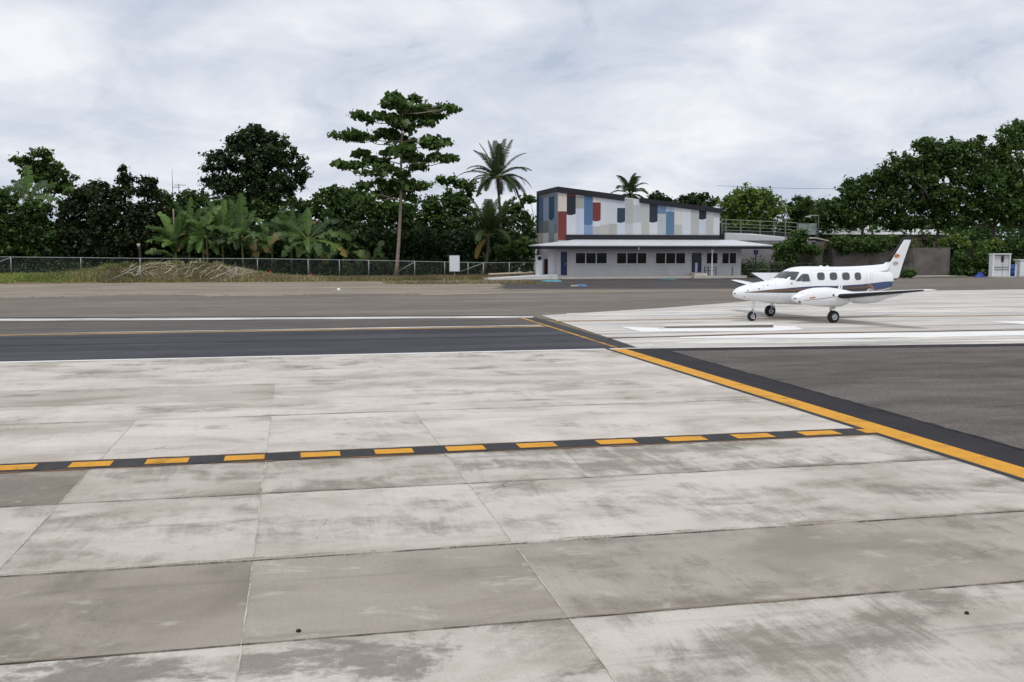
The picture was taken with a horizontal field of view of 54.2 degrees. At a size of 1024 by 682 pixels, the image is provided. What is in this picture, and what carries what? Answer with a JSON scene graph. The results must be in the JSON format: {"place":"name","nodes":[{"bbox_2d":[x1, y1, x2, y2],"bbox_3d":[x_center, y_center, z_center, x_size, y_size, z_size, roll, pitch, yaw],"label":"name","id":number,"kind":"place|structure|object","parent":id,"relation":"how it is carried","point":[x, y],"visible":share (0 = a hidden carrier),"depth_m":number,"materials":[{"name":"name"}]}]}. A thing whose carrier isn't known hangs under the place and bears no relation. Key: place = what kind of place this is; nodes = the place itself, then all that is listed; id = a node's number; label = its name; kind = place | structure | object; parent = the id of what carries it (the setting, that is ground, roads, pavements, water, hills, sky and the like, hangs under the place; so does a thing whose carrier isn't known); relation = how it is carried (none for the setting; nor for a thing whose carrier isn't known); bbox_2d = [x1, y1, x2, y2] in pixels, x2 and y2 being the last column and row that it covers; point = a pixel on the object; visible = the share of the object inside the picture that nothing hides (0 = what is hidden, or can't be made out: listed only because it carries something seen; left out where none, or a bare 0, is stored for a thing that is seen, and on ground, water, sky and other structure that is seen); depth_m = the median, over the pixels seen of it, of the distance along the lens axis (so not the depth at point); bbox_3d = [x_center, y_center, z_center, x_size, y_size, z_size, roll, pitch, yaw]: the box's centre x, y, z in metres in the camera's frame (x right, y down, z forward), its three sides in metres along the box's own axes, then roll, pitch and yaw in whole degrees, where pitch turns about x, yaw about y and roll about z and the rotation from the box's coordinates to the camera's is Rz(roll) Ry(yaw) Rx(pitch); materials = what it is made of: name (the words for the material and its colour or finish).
{"place":"outdoors","nodes":[
{"label":"outdoors","id":0,"kind":"place"},
{"bbox_2d":[0,281,504,297],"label":"dirt verge","id":1,"kind":"structure","parent":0,"point":[199,289],"depth_m":77.70,"materials":[{"name":"soil"}]},
{"bbox_2d":[18,260,325,282],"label":"cut brush","id":2,"kind":"object","parent":1,"relation":"on","point":[175,269],"visible":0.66,"depth_m":96.84,"materials":[{"name":"plant"}]},
{"bbox_2d":[381,280,548,283],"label":"dry tufts","id":3,"kind":"object","parent":1,"relation":"on","point":[467,282],"visible":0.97,"depth_m":89.81,"materials":[{"name":"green plant"}]},
{"bbox_2d":[0,317,547,335],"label":"runway","id":4,"kind":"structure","parent":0,"point":[13,328],"depth_m":40.23,"materials":[{"name":"grey asphalt"}]},
{"bbox_2d":[0,316,531,320],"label":"runway far line","id":5,"kind":"object","parent":4,"relation":"on","point":[29,319],"visible":1,"depth_m":43.65,"materials":[{"name":"white paint"}]},
{"bbox_2d":[0,326,544,335],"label":"runway centre line","id":6,"kind":"object","parent":4,"relation":"on","point":[272,330],"visible":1,"depth_m":37.17,"materials":[{"name":"yellow paint"}]},
{"bbox_2d":[0,271,559,283],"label":"grass bank","id":7,"kind":"structure","parent":0,"point":[34,282],"depth_m":92.86,"materials":[{"name":"plant"}]},
{"bbox_2d":[4,165,61,266],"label":"banana plant","id":8,"kind":"object","parent":7,"relation":"on","point":[23,190],"visible":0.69,"depth_m":109.05,"materials":[{"name":"green plant"}]},
{"bbox_2d":[49,178,115,261],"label":"dark bush","id":9,"kind":"object","parent":7,"relation":"on","point":[73,204],"visible":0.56,"depth_m":108.35,"materials":[{"name":"green plant"}]},
{"bbox_2d":[0,262,207,282],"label":"green grass","id":10,"kind":"structure","parent":7,"relation":"on","point":[13,277],"depth_m":92.63,"materials":[{"name":"green plant"}]},
{"bbox_2d":[151,187,194,260],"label":"dark bush","id":11,"kind":"object","parent":7,"relation":"on","point":[166,195],"visible":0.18,"depth_m":110.60,"materials":[{"name":"green plant"}]},
{"bbox_2d":[6,259,345,275],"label":"dirt mound","id":12,"kind":"object","parent":7,"relation":"on","point":[147,262],"visible":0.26,"depth_m":98.83,"materials":[{"name":"brown soil"}]},
{"bbox_2d":[0,254,534,275],"bbox_3d":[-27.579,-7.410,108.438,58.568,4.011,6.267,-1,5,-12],"label":"chain-link fence","id":13,"kind":"object","parent":7,"relation":"on","point":[388,271],"visible":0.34,"depth_m":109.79,"materials":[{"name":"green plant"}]},
{"bbox_2d":[66,260,510,282],"bbox_3d":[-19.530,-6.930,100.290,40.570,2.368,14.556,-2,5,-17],"label":"dry grass","id":14,"kind":"structure","parent":7,"relation":"on","point":[296,277],"depth_m":96.67,"materials":[{"name":"plant"}]},
{"bbox_2d":[324,229,372,274],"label":"banana plant","id":15,"kind":"object","parent":7,"relation":"on","point":[337,252],"visible":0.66,"depth_m":113.39,"materials":[{"name":"green plant"}]},
{"bbox_2d":[355,240,393,274],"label":"banana plant","id":16,"kind":"object","parent":7,"relation":"on","point":[378,250],"visible":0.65,"depth_m":113.86,"materials":[{"name":"green plant"}]},
{"bbox_2d":[327,89,462,275],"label":"layered tree","id":17,"kind":"object","parent":7,"relation":"on","point":[407,116],"visible":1,"depth_m":106.08,"materials":[{"name":"green plant"}]},
{"bbox_2d":[450,197,525,274],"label":"coconut palm","id":18,"kind":"object","parent":7,"relation":"on","point":[488,221],"visible":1,"depth_m":110.17,"materials":[{"name":"green plant"}]},
{"bbox_2d":[458,138,531,271],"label":"coconut palm","id":19,"kind":"object","parent":7,"relation":"on","point":[497,166],"visible":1,"depth_m":118.69,"materials":[{"name":"green plant"}]},
{"bbox_2d":[0,327,618,361],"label":"runway","id":20,"kind":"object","parent":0,"point":[93,347],"visible":1,"depth_m":32.08,"materials":[{"name":"grey asphalt"}]},
{"bbox_2d":[0,348,622,362],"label":"runway edge line","id":21,"kind":"object","parent":20,"relation":"on","point":[303,355],"visible":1,"depth_m":28.37,"materials":[{"name":"white paint"}]},
{"bbox_2d":[0,349,1023,681],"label":"concrete apron","id":22,"kind":"object","parent":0,"point":[386,583],"visible":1,"depth_m":10.60,"materials":[{"name":"grey concrete"}]},
{"bbox_2d":[0,411,616,681],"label":"pavement cross joints","id":23,"kind":"object","parent":22,"relation":"on","point":[504,531],"visible":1,"depth_m":10.04,"materials":[{"name":"grey concrete"}]},
{"bbox_2d":[0,428,876,471],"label":"marking band","id":24,"kind":"object","parent":22,"relation":"on","point":[59,465],"visible":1,"depth_m":14.92,"materials":[{"name":"black paint"}]},
{"bbox_2d":[0,429,874,469],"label":"marking dashes","id":25,"kind":"object","parent":24,"relation":"on","point":[305,454],"visible":1,"depth_m":14.90,"materials":[{"name":"yellow paint"}]},
{"bbox_2d":[0,434,877,472],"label":"marking band edge","id":26,"kind":"object","parent":22,"relation":"on","point":[444,453],"visible":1,"depth_m":14.70,"materials":[{"name":"black paint"}]},
{"bbox_2d":[0,385,1023,664],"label":"pavement joints","id":27,"kind":"object","parent":22,"relation":"on","point":[454,547],"visible":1,"depth_m":9.56,"materials":[{"name":"grey concrete"}]},
{"bbox_2d":[1,399,1023,664],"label":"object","id":28,"kind":"object","parent":22,"relation":"on","point":[567,537],"visible":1,"depth_m":8.61,"materials":[{"name":"grey concrete"}]},
{"bbox_2d":[607,348,1023,480],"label":"marking line edge","id":29,"kind":"object","parent":22,"relation":"on","point":[949,456],"visible":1,"depth_m":17.16,"materials":[{"name":"black paint"}]},
{"bbox_2d":[612,349,1023,477],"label":"marking line","id":30,"kind":"object","parent":22,"relation":"on","point":[1005,467],"visible":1,"depth_m":17.36,"materials":[{"name":"yellow paint"}]},
{"bbox_2d":[0,276,1023,321],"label":"shoulder","id":31,"kind":"object","parent":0,"point":[537,305],"visible":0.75,"depth_m":57.21},
{"bbox_2d":[0,315,532,318],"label":"runway far edge","id":32,"kind":"object","parent":31,"relation":"on","point":[264,316],"visible":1,"depth_m":44.98,"materials":[{"name":"concrete"}]},
{"bbox_2d":[427,290,733,294],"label":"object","id":33,"kind":"object","parent":31,"relation":"on","point":[580,291],"visible":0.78,"depth_m":72.01,"materials":[{"name":"grey asphalt"}]},
{"bbox_2d":[527,317,634,347],"bbox_3d":[2.121,-0.454,37.888,0.552,0.001,14.701,-1,5,-12],"label":"taxiway edge strip","id":34,"kind":"object","parent":31,"relation":"on","point":[596,337],"visible":1,"depth_m":35.65,"materials":[{"name":"black paint"}]},
{"bbox_2d":[998,233,1023,264],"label":"leafy shrub","id":35,"kind":"object","parent":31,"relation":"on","point":[1017,244],"visible":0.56,"depth_m":112.91,"materials":[{"name":"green plant"}]},
{"bbox_2d":[0,0,1023,248],"label":"sky","id":36,"kind":"structure","parent":0,"point":[715,97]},
{"bbox_2d":[500,278,760,288],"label":"yard asphalt","id":37,"kind":"structure","parent":0,"point":[654,283],"depth_m":88.98,"materials":[{"name":"grey asphalt"}]},
{"bbox_2d":[366,265,1023,352],"bbox_3d":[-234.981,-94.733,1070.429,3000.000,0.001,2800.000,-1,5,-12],"label":"ground","id":38,"kind":"structure","parent":0,"point":[563,324],"depth_m":36.17,"materials":[{"name":"grey concrete"}]},
{"bbox_2d":[0,186,30,266],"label":"dark bush","id":39,"kind":"object","parent":38,"relation":"on","point":[8,224],"visible":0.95,"depth_m":105.60,"materials":[{"name":"green plant"}]},
{"bbox_2d":[10,194,63,267],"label":"dark bush","id":40,"kind":"object","parent":38,"relation":"on","point":[38,219],"visible":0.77,"depth_m":106.89,"materials":[{"name":"green plant"}]},
{"bbox_2d":[7,146,79,226],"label":"broadleaf tree","id":41,"kind":"object","parent":38,"relation":"on","point":[47,166],"visible":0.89,"depth_m":115.31,"materials":[{"name":"green plant"}]},
{"bbox_2d":[78,185,123,265],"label":"dark bush","id":42,"kind":"object","parent":38,"relation":"on","point":[99,222],"visible":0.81,"depth_m":106.85,"materials":[{"name":"green plant"}]},
{"bbox_2d":[103,163,145,261],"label":"dark bush","id":43,"kind":"object","parent":38,"relation":"on","point":[127,240],"visible":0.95,"depth_m":107.09,"materials":[{"name":"green plant"}]},
{"bbox_2d":[127,174,171,261],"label":"dark tree","id":44,"kind":"object","parent":38,"relation":"on","point":[144,206],"visible":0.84,"depth_m":107.99,"materials":[{"name":"green plant"}]},
{"bbox_2d":[145,210,206,260],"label":"banana plant","id":45,"kind":"object","parent":38,"relation":"on","point":[167,234],"visible":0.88,"depth_m":106.64,"materials":[{"name":"green plant"}]},
{"bbox_2d":[160,197,212,261],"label":"banana plant","id":46,"kind":"object","parent":38,"relation":"on","point":[178,208],"visible":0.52,"depth_m":107.58,"materials":[{"name":"green plant"}]},
{"bbox_2d":[169,205,227,262],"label":"banana plant","id":47,"kind":"object","parent":38,"relation":"on","point":[204,221],"visible":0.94,"depth_m":106.56,"materials":[{"name":"green plant"}]},
{"bbox_2d":[171,188,238,251],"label":"broadleaf tree","id":48,"kind":"object","parent":38,"relation":"on","point":[203,198],"visible":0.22,"depth_m":116.26,"materials":[{"name":"green plant"}]},
{"bbox_2d":[207,199,241,263],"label":"banana plant","id":49,"kind":"object","parent":38,"relation":"on","point":[218,218],"visible":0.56,"depth_m":107.93,"materials":[{"name":"green plant"}]},
{"bbox_2d":[204,193,275,265],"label":"banana plant","id":50,"kind":"object","parent":38,"relation":"on","point":[238,220],"visible":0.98,"depth_m":107.14,"materials":[{"name":"green plant"}]},
{"bbox_2d":[205,197,282,251],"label":"broadleaf tree","id":51,"kind":"object","parent":38,"relation":"on","point":[263,210],"visible":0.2,"depth_m":117.24,"materials":[{"name":"green plant"}]},
{"bbox_2d":[196,123,314,227],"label":"round tree","id":52,"kind":"object","parent":38,"relation":"on","point":[250,142],"visible":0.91,"depth_m":119.34,"materials":[{"name":"green plant"}]},
{"bbox_2d":[0,217,527,275],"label":"undergrowth","id":53,"kind":"object","parent":38,"relation":"on","point":[465,248],"visible":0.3,"depth_m":114.62,"materials":[{"name":"green plant"}]},
{"bbox_2d":[244,210,295,271],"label":"banana plant","id":54,"kind":"object","parent":38,"relation":"on","point":[269,238],"visible":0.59,"depth_m":109.41,"materials":[{"name":"green plant"}]},
{"bbox_2d":[263,209,316,271],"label":"banana plant","id":55,"kind":"object","parent":38,"relation":"on","point":[299,222],"visible":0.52,"depth_m":109.81,"materials":[{"name":"green plant"}]},
{"bbox_2d":[259,196,324,252],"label":"broadleaf tree","id":56,"kind":"object","parent":38,"relation":"on","point":[299,206],"visible":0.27,"depth_m":117.56,"materials":[{"name":"green plant"}]},
{"bbox_2d":[268,207,351,274],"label":"banana plant","id":57,"kind":"object","parent":38,"relation":"on","point":[316,246],"visible":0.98,"depth_m":107.72,"materials":[{"name":"green plant"}]},
{"bbox_2d":[309,184,362,269],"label":"broadleaf tree","id":58,"kind":"object","parent":38,"relation":"on","point":[330,199],"visible":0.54,"depth_m":117.34,"materials":[{"name":"green plant"}]},
{"bbox_2d":[339,200,410,259],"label":"broadleaf tree","id":59,"kind":"object","parent":38,"relation":"on","point":[374,212],"visible":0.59,"depth_m":116.31,"materials":[{"name":"green plant"}]},
{"bbox_2d":[384,201,442,256],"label":"broadleaf tree","id":60,"kind":"object","parent":38,"relation":"on","point":[413,214],"visible":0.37,"depth_m":117.94,"materials":[{"name":"green plant"}]},
{"bbox_2d":[411,194,463,260],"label":"broadleaf tree","id":61,"kind":"object","parent":38,"relation":"on","point":[432,203],"visible":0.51,"depth_m":119.91,"materials":[{"name":"green plant"}]},
{"bbox_2d":[434,172,483,273],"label":"broadleaf tree","id":62,"kind":"object","parent":38,"relation":"on","point":[452,198],"visible":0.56,"depth_m":121.69,"materials":[{"name":"green plant"}]},
{"bbox_2d":[489,236,537,275],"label":"leafy bush","id":63,"kind":"object","parent":38,"relation":"on","point":[510,253],"visible":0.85,"depth_m":113.66,"materials":[{"name":"green plant"}]},
{"bbox_2d":[496,194,536,267],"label":"broadleaf tree","id":64,"kind":"object","parent":38,"relation":"on","point":[527,220],"visible":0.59,"depth_m":123.61,"materials":[{"name":"green plant"}]},
{"bbox_2d":[611,173,648,198],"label":"coconut palm","id":65,"kind":"object","parent":38,"relation":"on","point":[630,187],"visible":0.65,"depth_m":139.91,"materials":[{"name":"green plant"}]},
{"bbox_2d":[529,186,772,278],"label":"terminal building","id":66,"kind":"structure","parent":38,"relation":"on","point":[584,234],"depth_m":106.40,"materials":[{"name":"paint"}]},
{"bbox_2d":[574,252,607,264],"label":"window","id":67,"kind":"structure","parent":66,"relation":"in","point":[581,258],"depth_m":103.86,"materials":[{"name":"glass"}]},
{"bbox_2d":[616,252,647,264],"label":"window","id":68,"kind":"structure","parent":66,"relation":"in","point":[622,258],"depth_m":104.77,"materials":[{"name":"glass"}]},
{"bbox_2d":[655,252,685,264],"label":"window","id":69,"kind":"structure","parent":66,"relation":"in","point":[661,258],"depth_m":105.70,"materials":[{"name":"glass"}]},
{"bbox_2d":[672,192,719,206],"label":"broadleaf tree","id":70,"kind":"object","parent":38,"relation":"on","point":[693,198],"visible":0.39,"depth_m":157.42,"materials":[{"name":"green plant"}]},
{"bbox_2d":[714,182,795,230],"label":"broadleaf tree","id":71,"kind":"object","parent":38,"relation":"on","point":[738,203],"visible":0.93,"depth_m":135.70,"materials":[{"name":"green plant"}]},
{"bbox_2d":[505,215,1022,267],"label":"undergrowth","id":72,"kind":"object","parent":38,"relation":"on","point":[975,234],"visible":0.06,"depth_m":145.44,"materials":[{"name":"green plant"}]},
{"bbox_2d":[719,229,815,274],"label":"ramp wall","id":73,"kind":"structure","parent":38,"relation":"on","point":[767,238],"depth_m":114.14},
{"bbox_2d":[721,219,797,235],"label":"railing","id":74,"kind":"object","parent":73,"relation":"on","point":[760,228],"visible":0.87,"depth_m":114.38,"materials":[{"name":"grey metal"}]},
{"bbox_2d":[542,289,1023,346],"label":"taxiway","id":75,"kind":"structure","parent":38,"relation":"on","point":[607,326],"depth_m":42.50,"materials":[{"name":"concrete"}]},
{"bbox_2d":[556,315,1023,321],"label":"taxiway ochre line","id":76,"kind":"object","parent":75,"relation":"on","point":[793,317],"visible":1,"depth_m":44.29,"materials":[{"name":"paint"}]},
{"bbox_2d":[567,308,1023,316],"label":"taxiway white band","id":77,"kind":"object","parent":75,"relation":"on","point":[745,311],"visible":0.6,"depth_m":48.59,"materials":[{"name":"paint"}]},
{"bbox_2d":[624,321,1023,331],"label":"runway number marking","id":78,"kind":"object","parent":75,"relation":"on","point":[650,329],"visible":1,"depth_m":38.06,"materials":[{"name":"white paint"}]},
{"bbox_2d":[730,237,933,322],"bbox_3d":[13.366,-2.741,43.315,10.794,3.575,8.050,3,6,33],"label":"aircraft","id":79,"kind":"object","parent":75,"relation":"on","point":[833,288],"visible":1,"depth_m":42.28,"materials":[{"name":"white metal"}]},
{"bbox_2d":[653,336,1023,344],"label":"taxiway white band","id":80,"kind":"object","parent":75,"relation":"on","point":[819,340],"visible":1,"depth_m":33.08,"materials":[{"name":"paint"}]},
{"bbox_2d":[680,331,1023,337],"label":"taxiway white band","id":81,"kind":"object","parent":75,"relation":"on","point":[912,334],"visible":1,"depth_m":35.00,"materials":[{"name":"paint"}]},
{"bbox_2d":[741,255,831,276],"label":"hedge plants","id":82,"kind":"object","parent":38,"relation":"on","point":[762,266],"visible":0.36,"depth_m":111.59,"materials":[{"name":"green plant"}]},
{"bbox_2d":[769,228,822,265],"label":"tree","id":83,"kind":"object","parent":38,"relation":"on","point":[793,247],"visible":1,"depth_m":109.19,"materials":[{"name":"green plant"}]},
{"bbox_2d":[784,193,823,229],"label":"broadleaf tree","id":84,"kind":"object","parent":38,"relation":"on","point":[802,206],"visible":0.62,"depth_m":138.05,"materials":[{"name":"green plant"}]},
{"bbox_2d":[807,226,948,248],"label":"hedge","id":85,"kind":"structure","parent":38,"relation":"on","point":[916,236],"depth_m":144.63,"materials":[{"name":"green plant"}]},
{"bbox_2d":[832,247,949,275],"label":"retaining wall","id":86,"kind":"structure","parent":38,"relation":"on","point":[927,261],"depth_m":112.29,"materials":[{"name":"concrete"}]},
{"bbox_2d":[827,233,856,255],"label":"leafy shrub","id":87,"kind":"object","parent":86,"relation":"on","point":[844,249],"visible":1,"depth_m":109.38,"materials":[{"name":"green plant"}]},
{"bbox_2d":[844,235,885,255],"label":"leafy shrub","id":88,"kind":"object","parent":86,"relation":"on","point":[867,244],"visible":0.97,"depth_m":109.74,"materials":[{"name":"green plant"}]},
{"bbox_2d":[935,233,973,266],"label":"feathery tree","id":89,"kind":"object","parent":38,"relation":"on","point":[953,241],"visible":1,"depth_m":114.44,"materials":[{"name":"green plant"}]},
{"bbox_2d":[948,249,973,276],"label":"leafy shrub","id":90,"kind":"object","parent":38,"relation":"on","point":[961,268],"visible":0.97,"depth_m":112.58,"materials":[{"name":"green plant"}]},
{"bbox_2d":[968,250,988,275],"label":"leafy shrub","id":91,"kind":"object","parent":38,"relation":"on","point":[980,263],"visible":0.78,"depth_m":113.17,"materials":[{"name":"green plant"}]},
{"bbox_2d":[970,237,1007,254],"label":"bush","id":92,"kind":"object","parent":38,"relation":"on","point":[990,246],"visible":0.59,"depth_m":114.36,"materials":[{"name":"green plant"}]},
{"bbox_2d":[628,348,1023,466],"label":"asphalt strip","id":93,"kind":"object","parent":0,"point":[1003,453],"visible":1,"depth_m":18.71,"materials":[{"name":"black asphalt"}]},
{"bbox_2d":[659,346,1023,450],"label":"asphalt apron","id":94,"kind":"object","parent":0,"point":[978,391],"visible":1,"depth_m":23.38,"materials":[{"name":"grey asphalt"}]},
{"bbox_2d":[662,344,1023,350],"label":"asphalt edge","id":95,"kind":"object","parent":94,"relation":"on","point":[826,347],"visible":1,"depth_m":30.75,"materials":[{"name":"grey asphalt"}]},
{"bbox_2d":[785,249,1021,275],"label":"terrace","id":96,"kind":"structure","parent":0,"point":[827,253],"depth_m":113.02,"materials":[{"name":"soil"}]},
{"bbox_2d":[807,166,911,235],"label":"broadleaf tree","id":97,"kind":"object","parent":96,"relation":"on","point":[837,211],"visible":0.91,"depth_m":118.68,"materials":[{"name":"green plant"}]},
{"bbox_2d":[867,135,958,247],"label":"broadleaf tree","id":98,"kind":"object","parent":96,"relation":"on","point":[916,170],"visible":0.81,"depth_m":118.64,"materials":[{"name":"green plant"}]},
{"bbox_2d":[914,134,1005,239],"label":"broadleaf tree","id":99,"kind":"object","parent":96,"relation":"on","point":[973,166],"visible":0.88,"depth_m":117.80,"materials":[{"name":"green plant"}]},
{"bbox_2d":[967,118,1023,236],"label":"broadleaf tree","id":100,"kind":"object","parent":96,"relation":"on","point":[1010,214],"visible":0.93,"depth_m":116.86,"materials":[{"name":"green plant"}]},
{"bbox_2d":[986,253,1013,277],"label":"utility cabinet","id":101,"kind":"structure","parent":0,"point":[997,269],"depth_m":109.15,"materials":[{"name":"metal"}]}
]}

